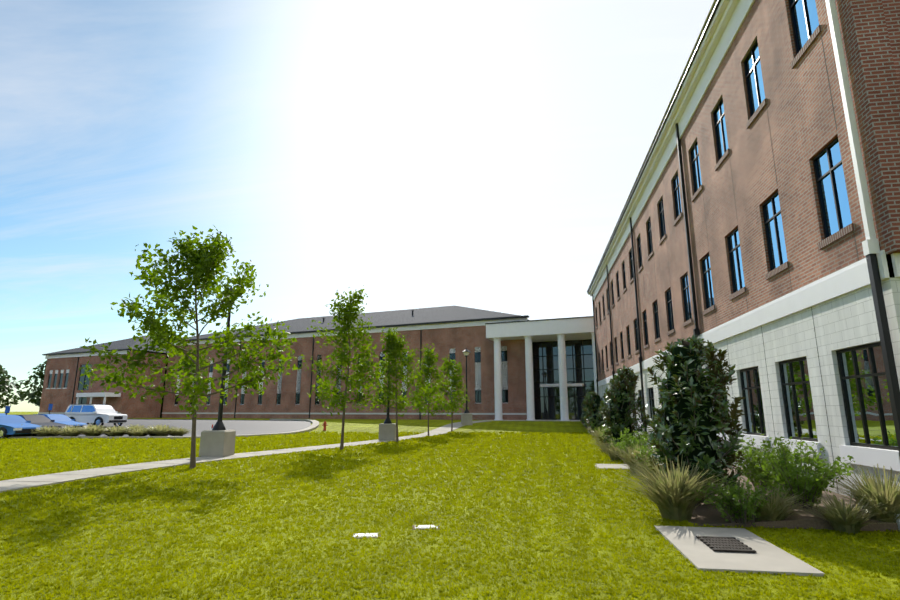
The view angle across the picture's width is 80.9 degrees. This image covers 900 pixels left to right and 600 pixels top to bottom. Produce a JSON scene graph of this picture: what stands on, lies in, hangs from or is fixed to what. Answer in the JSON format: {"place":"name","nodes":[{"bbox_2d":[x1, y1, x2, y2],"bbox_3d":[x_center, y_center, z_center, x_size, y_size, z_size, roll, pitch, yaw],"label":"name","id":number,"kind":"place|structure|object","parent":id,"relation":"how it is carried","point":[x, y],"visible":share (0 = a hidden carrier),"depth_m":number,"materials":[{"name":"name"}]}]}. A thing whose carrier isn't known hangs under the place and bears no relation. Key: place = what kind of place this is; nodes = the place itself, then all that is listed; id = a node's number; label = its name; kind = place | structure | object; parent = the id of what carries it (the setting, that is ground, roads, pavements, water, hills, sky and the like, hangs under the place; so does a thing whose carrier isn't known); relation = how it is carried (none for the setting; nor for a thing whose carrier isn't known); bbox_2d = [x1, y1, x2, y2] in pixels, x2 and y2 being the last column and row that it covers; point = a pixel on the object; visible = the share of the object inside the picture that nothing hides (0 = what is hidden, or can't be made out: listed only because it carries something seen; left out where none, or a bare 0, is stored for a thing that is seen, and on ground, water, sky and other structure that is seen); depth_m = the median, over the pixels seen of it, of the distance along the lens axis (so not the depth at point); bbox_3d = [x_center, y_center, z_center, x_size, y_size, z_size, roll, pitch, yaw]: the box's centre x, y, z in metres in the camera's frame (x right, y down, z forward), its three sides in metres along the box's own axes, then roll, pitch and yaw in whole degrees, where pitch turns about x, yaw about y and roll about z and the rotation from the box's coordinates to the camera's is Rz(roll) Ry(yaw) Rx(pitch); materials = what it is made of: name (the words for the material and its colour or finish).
{"place":"outdoors","nodes":[
{"label":"outdoors","id":0,"kind":"place"},
{"bbox_2d":[36,419,310,435],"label":"road asphalt","id":1,"kind":"structure","parent":0,"point":[243,427],"depth_m":45.66,"materials":[{"name":"grey asphalt"}]},
{"bbox_2d":[5,405,10,414],"bbox_3d":[-31.418,8.512,37.276,0.060,2.100,0.320,-4,-12,17],"label":"parking sign","id":2,"kind":"object","parent":1,"relation":"on","point":[7,408],"visible":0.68,"depth_m":37.42,"materials":[{"name":"blue metal"}]},
{"bbox_2d":[0,415,42,438],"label":"sedan","id":3,"kind":"object","parent":1,"relation":"on","point":[11,424],"visible":0.81,"depth_m":32.63,"materials":[{"name":"blue metal"}]},
{"bbox_2d":[13,424,31,435],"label":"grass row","id":4,"kind":"object","parent":1,"relation":"on","point":[22,434],"visible":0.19,"depth_m":32.84,"materials":[{"name":"green plant"}]},
{"bbox_2d":[19,415,65,435],"bbox_3d":[-28.749,8.579,36.118,4.764,1.430,2.040,-4,-12,17],"label":"car","id":5,"kind":"object","parent":1,"relation":"on","point":[42,420],"visible":0.23,"depth_m":35.87,"materials":[{"name":"grey metal"}]},
{"bbox_2d":[31,426,62,435],"bbox_3d":[-25.463,8.302,33.248,2.429,0.869,2.378,-2,-12,9],"label":"grass row","id":6,"kind":"object","parent":1,"relation":"on","point":[47,431],"visible":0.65,"depth_m":32.95,"materials":[{"name":"green plant"}]},
{"bbox_2d":[33,414,87,428],"bbox_3d":[-29.301,9.148,38.907,4.764,1.430,2.040,-3,-12,14],"label":"silver sedan car","id":7,"kind":"object","parent":1,"relation":"on","point":[62,419],"visible":0.19,"depth_m":38.67,"materials":[{"name":"blue metal"}]},
{"bbox_2d":[53,427,82,435],"bbox_3d":[-24.033,8.385,33.338,2.507,0.744,2.436,-2,-12,9],"label":"grass row","id":8,"kind":"object","parent":1,"relation":"on","point":[65,432],"visible":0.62,"depth_m":32.99,"materials":[{"name":"plant"}]},
{"bbox_2d":[75,424,105,435],"bbox_3d":[-22.592,8.326,33.464,2.457,0.911,2.470,-2,-12,9],"label":"grass row","id":9,"kind":"object","parent":1,"relation":"on","point":[93,431],"visible":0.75,"depth_m":33.11,"materials":[{"name":"green plant"}]},
{"bbox_2d":[65,404,127,426],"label":"white suv","id":10,"kind":"object","parent":1,"relation":"on","point":[94,414],"visible":0.85,"depth_m":43.97,"materials":[{"name":"white metal"}]},
{"bbox_2d":[101,425,128,435],"bbox_3d":[-21.213,8.381,33.570,2.475,0.848,2.526,-2,-12,9],"label":"grass row","id":11,"kind":"object","parent":1,"relation":"on","point":[116,431],"visible":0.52,"depth_m":33.22,"materials":[{"name":"plant"}]},
{"bbox_2d":[123,427,150,435],"bbox_3d":[-19.820,8.460,33.639,2.466,0.722,2.381,-2,-12,9],"label":"grass row","id":12,"kind":"object","parent":1,"relation":"on","point":[138,432],"visible":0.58,"depth_m":33.29,"materials":[{"name":"plant"}]},
{"bbox_2d":[168,426,190,435],"bbox_3d":[-17.914,8.657,34.592,2.427,0.729,2.420,-2,-12,9],"label":"grass row","id":13,"kind":"object","parent":1,"relation":"on","point":[180,432],"visible":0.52,"depth_m":34.30,"materials":[{"name":"green plant"}]},
{"label":"grass row","id":14,"kind":"object","parent":1,"relation":"on","visible":0},
{"bbox_2d":[58,424,81,431],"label":"grass row","id":15,"kind":"object","parent":14,"relation":"on","point":[65,427],"visible":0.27,"depth_m":33.87,"materials":[{"name":"plant"}]},
{"bbox_2d":[124,424,148,435],"bbox_3d":[-20.555,8.512,34.352,2.419,0.913,2.442,-2,-12,9],"label":"grass row","id":16,"kind":"object","parent":14,"relation":"on","point":[134,426],"visible":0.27,"depth_m":34.06,"materials":[{"name":"green plant"}]},
{"bbox_2d":[148,425,165,435],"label":"grass row","id":17,"kind":"object","parent":14,"relation":"on","point":[151,434],"visible":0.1,"depth_m":34.10,"materials":[{"name":"green plant"}]},
{"bbox_2d":[139,424,179,435],"bbox_3d":[-18.407,8.370,33.723,2.467,0.933,2.453,-2,-12,9],"label":"grass row","id":18,"kind":"object","parent":14,"relation":"on","point":[158,430],"visible":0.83,"depth_m":33.37,"materials":[{"name":"plant"}]},
{"bbox_2d":[0,421,490,492],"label":"sidewalk","id":19,"kind":"structure","parent":0,"point":[34,481],"depth_m":16.14,"materials":[{"name":"concrete"}]},
{"bbox_2d":[0,0,713,411],"label":"sky","id":20,"kind":"structure","parent":0,"point":[489,155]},
{"bbox_2d":[0,412,899,599],"bbox_3d":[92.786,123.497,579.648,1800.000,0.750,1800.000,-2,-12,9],"label":"lawn","id":21,"kind":"structure","parent":0,"point":[371,426],"depth_m":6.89,"materials":[{"name":"green plant"}]},
{"bbox_2d":[0,365,25,408],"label":"tree","id":22,"kind":"object","parent":21,"relation":"on","point":[5,385],"visible":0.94,"depth_m":143.93,"materials":[{"name":"green plant"}]},
{"bbox_2d":[18,360,46,407],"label":"tree","id":23,"kind":"object","parent":21,"relation":"on","point":[40,374],"visible":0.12,"depth_m":141.83,"materials":[{"name":"green plant"}]},
{"bbox_2d":[1,419,318,438],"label":"road kerb","id":24,"kind":"structure","parent":21,"relation":"on","point":[314,425],"depth_m":32.56,"materials":[{"name":"concrete"}]},
{"bbox_2d":[78,225,304,468],"bbox_3d":[-7.777,1.377,16.621,6.687,7.596,6.335,-3,-10,3],"label":"oak tree","id":25,"kind":"object","parent":21,"relation":"on","point":[202,260],"visible":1,"depth_m":15.96,"materials":[{"name":"green plant"}]},
{"bbox_2d":[199,287,241,456],"bbox_3d":[-8.875,2.835,20.715,0.920,6.980,0.920,-1,-12,3],"label":"lamp post","id":26,"kind":"object","parent":21,"relation":"on","point":[218,440],"visible":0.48,"depth_m":19.82,"materials":[{"name":"concrete"}]},
{"bbox_2d":[38,306,596,420],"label":"back building","id":27,"kind":"structure","parent":21,"relation":"on","point":[521,368],"depth_m":63.93,"materials":[{"name":"brick"}]},
{"bbox_2d":[322,421,327,429],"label":"hydrant","id":28,"kind":"object","parent":21,"relation":"on","point":[324,424],"visible":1,"depth_m":41.72,"materials":[{"name":"brown metal"}]},
{"bbox_2d":[300,285,387,449],"bbox_3d":[-4.863,2.941,23.817,3.847,7.521,4.587,4,-13,-20],"label":"oak tree","id":29,"kind":"object","parent":21,"relation":"on","point":[350,312],"visible":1,"depth_m":23.77,"materials":[{"name":"green plant"}]},
{"bbox_2d":[350,533,380,538],"bbox_3d":[-1.171,3.310,7.307,0.420,0.120,0.310,1,-12,-5],"label":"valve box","id":30,"kind":"object","parent":21,"relation":"on","point":[366,534],"visible":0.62,"depth_m":7.28,"materials":[{"name":"white plastic"}]},
{"bbox_2d":[379,331,395,439],"bbox_3d":[-3.678,5.140,31.654,0.920,6.980,0.920,0,-12,0],"label":"lamp post","id":31,"kind":"object","parent":21,"relation":"on","point":[387,429],"visible":0.44,"depth_m":30.69,"materials":[{"name":"concrete"}]},
{"bbox_2d":[362,327,434,441],"bbox_3d":[-2.945,4.785,30.025,3.876,6.465,3.781,-6,-12,17],"label":"oak tree","id":32,"kind":"object","parent":21,"relation":"on","point":[394,342],"visible":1,"depth_m":30.15,"materials":[{"name":"green plant"}]},
{"bbox_2d":[412,525,439,529],"bbox_3d":[-0.356,3.424,7.845,0.420,0.120,0.310,1,-12,-5],"label":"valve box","id":33,"kind":"object","parent":21,"relation":"on","point":[425,526],"visible":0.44,"depth_m":7.82,"materials":[{"name":"white plastic"}]},
{"bbox_2d":[404,343,449,434],"bbox_3d":[-1.765,6.191,36.462,3.475,6.370,3.061,2,-12,-9],"label":"oak tree","id":34,"kind":"object","parent":21,"relation":"on","point":[426,370],"visible":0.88,"depth_m":36.26,"materials":[{"name":"green plant"}]},
{"bbox_2d":[434,357,469,430],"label":"oak tree","id":35,"kind":"object","parent":21,"relation":"on","point":[457,383],"visible":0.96,"depth_m":41.27,"materials":[{"name":"green plant"}]},
{"bbox_2d":[461,348,472,424],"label":"lamp post","id":36,"kind":"object","parent":21,"relation":"on","point":[466,417],"visible":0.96,"depth_m":45.76,"materials":[{"name":"concrete"}]},
{"bbox_2d":[580,397,593,425],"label":"bush","id":37,"kind":"object","parent":21,"relation":"on","point":[582,418],"visible":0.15,"depth_m":43.97,"materials":[{"name":"green plant"}]},
{"bbox_2d":[590,429,604,441],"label":"grass bed","id":38,"kind":"object","parent":21,"relation":"on","point":[597,434],"visible":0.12,"depth_m":26.00,"materials":[{"name":"green plant"}]},
{"bbox_2d":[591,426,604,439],"bbox_3d":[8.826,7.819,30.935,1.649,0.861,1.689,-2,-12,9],"label":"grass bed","id":39,"kind":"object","parent":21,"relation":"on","point":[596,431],"visible":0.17,"depth_m":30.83,"materials":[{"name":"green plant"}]},
{"bbox_2d":[588,432,609,450],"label":"grass bed","id":40,"kind":"object","parent":21,"relation":"on","point":[598,442],"visible":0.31,"depth_m":22.00,"materials":[{"name":"green plant"}]},
{"bbox_2d":[596,439,621,460],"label":"grass bed","id":41,"kind":"object","parent":21,"relation":"on","point":[612,452],"visible":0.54,"depth_m":18.26,"materials":[{"name":"green plant"}]},
{"bbox_2d":[595,464,628,469],"bbox_3d":[5.021,5.245,16.271,1.050,0.230,1.400,-2,-12,9],"label":"drain pad","id":42,"kind":"object","parent":21,"relation":"on","point":[614,466],"visible":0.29,"depth_m":16.18,"materials":[{"name":"concrete"}]},
{"bbox_2d":[598,364,650,454],"bbox_3d":[6.584,4.234,20.169,1.824,3.459,2.174,7,-14,-29],"label":"magnolia tree","id":43,"kind":"object","parent":21,"relation":"on","point":[620,397],"visible":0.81,"depth_m":19.81,"materials":[{"name":"green plant"}]},
{"bbox_2d":[607,442,655,473],"bbox_3d":[5.252,4.418,14.842,1.727,0.880,1.722,-2,-12,9],"label":"grass bed","id":44,"kind":"object","parent":21,"relation":"on","point":[630,455],"visible":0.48,"depth_m":14.69,"materials":[{"name":"green plant"}]},
{"bbox_2d":[613,454,742,520],"bbox_3d":[3.639,3.035,8.563,1.982,0.997,2.040,-2,-12,9],"label":"grass bed","id":45,"kind":"object","parent":21,"relation":"on","point":[673,497],"visible":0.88,"depth_m":8.31,"materials":[{"name":"green plant"}]},
{"bbox_2d":[646,334,747,505],"bbox_3d":[4.559,2.220,10.027,1.891,3.218,2.610,-9,-15,36],"label":"magnolia tree","id":46,"kind":"object","parent":21,"relation":"on","point":[692,423],"visible":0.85,"depth_m":9.53,"materials":[{"name":"green plant"}]},
{"bbox_2d":[655,526,824,575],"bbox_3d":[3.478,3.205,6.655,1.250,0.257,2.200,-2,-12,9],"label":"drain inlet","id":47,"kind":"object","parent":21,"relation":"on","point":[739,550],"visible":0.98,"depth_m":6.34,"materials":[{"name":"concrete"}]},
{"bbox_2d":[581,422,898,531],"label":"bed mulch","id":48,"kind":"object","parent":21,"relation":"on","point":[705,515],"visible":0.06,"depth_m":7.98,"materials":[{"name":"brown soil"}]},
{"bbox_2d":[583,390,608,433],"bbox_3d":[9.501,7.370,34.124,1.794,3.076,1.883,1,-12,-4],"label":"magnolia tree","id":49,"kind":"object","parent":48,"relation":"on","point":[596,418],"visible":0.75,"depth_m":33.94,"materials":[{"name":"green plant"}]},
{"bbox_2d":[608,426,661,456],"bbox_3d":[6.014,4.641,16.922,1.878,1.192,1.888,-2,-12,9],"label":"shrub bed","id":50,"kind":"object","parent":48,"relation":"on","point":[624,442],"visible":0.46,"depth_m":16.91,"materials":[{"name":"green plant"}]},
{"bbox_2d":[618,452,660,481],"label":"grass bed","id":51,"kind":"object","parent":48,"relation":"on","point":[645,463],"visible":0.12,"depth_m":11.62,"materials":[{"name":"green plant"}]},
{"bbox_2d":[631,437,667,463],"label":"shrub bed","id":52,"kind":"object","parent":48,"relation":"on","point":[645,452],"visible":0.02,"depth_m":13.10,"materials":[{"name":"green plant"}]},
{"bbox_2d":[692,471,786,524],"bbox_3d":[4.379,2.994,8.002,1.191,0.768,1.266,-11,-16,43],"label":"shrub bed","id":53,"kind":"object","parent":48,"relation":"on","point":[739,511],"visible":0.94,"depth_m":7.86,"materials":[{"name":"green plant"}]},
{"bbox_2d":[730,434,813,488],"bbox_3d":[6.615,3.429,11.153,1.709,1.184,1.494,5,-13,-22],"label":"shrub bed","id":54,"kind":"object","parent":48,"relation":"on","point":[750,452],"visible":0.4,"depth_m":11.00,"materials":[{"name":"green plant"}]},
{"bbox_2d":[736,434,855,508],"bbox_3d":[5.848,2.903,8.911,1.587,1.288,1.939,-11,-16,41],"label":"shrub bed","id":55,"kind":"object","parent":48,"relation":"on","point":[814,482],"visible":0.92,"depth_m":8.75,"materials":[{"name":"green plant"}]},
{"bbox_2d":[587,0,899,496],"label":"building","id":56,"kind":"structure","parent":21,"relation":"on","point":[756,233],"depth_m":12.47,"materials":[{"name":"brick"}]},
{"bbox_2d":[724,482,820,520],"bbox_3d":[4.879,3.109,8.030,1.367,0.632,1.377,-2,-12,9],"label":"grass bed","id":57,"kind":"object","parent":21,"relation":"on","point":[770,511],"visible":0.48,"depth_m":7.88,"materials":[{"name":"green plant"}]},
{"bbox_2d":[790,490,894,534],"bbox_3d":[5.658,3.053,7.579,1.297,0.557,1.259,-2,-12,9],"label":"grass bed","id":58,"kind":"object","parent":21,"relation":"on","point":[840,517],"visible":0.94,"depth_m":7.47,"materials":[{"name":"green plant"}]},
{"bbox_2d":[817,464,899,522],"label":"grass bed","id":59,"kind":"object","parent":21,"relation":"on","point":[886,493],"visible":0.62,"depth_m":7.74,"materials":[{"name":"green plant"}]},
{"bbox_2d":[894,513,899,529],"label":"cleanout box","id":60,"kind":"object","parent":21,"relation":"on","point":[898,521],"visible":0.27,"depth_m":7.55,"materials":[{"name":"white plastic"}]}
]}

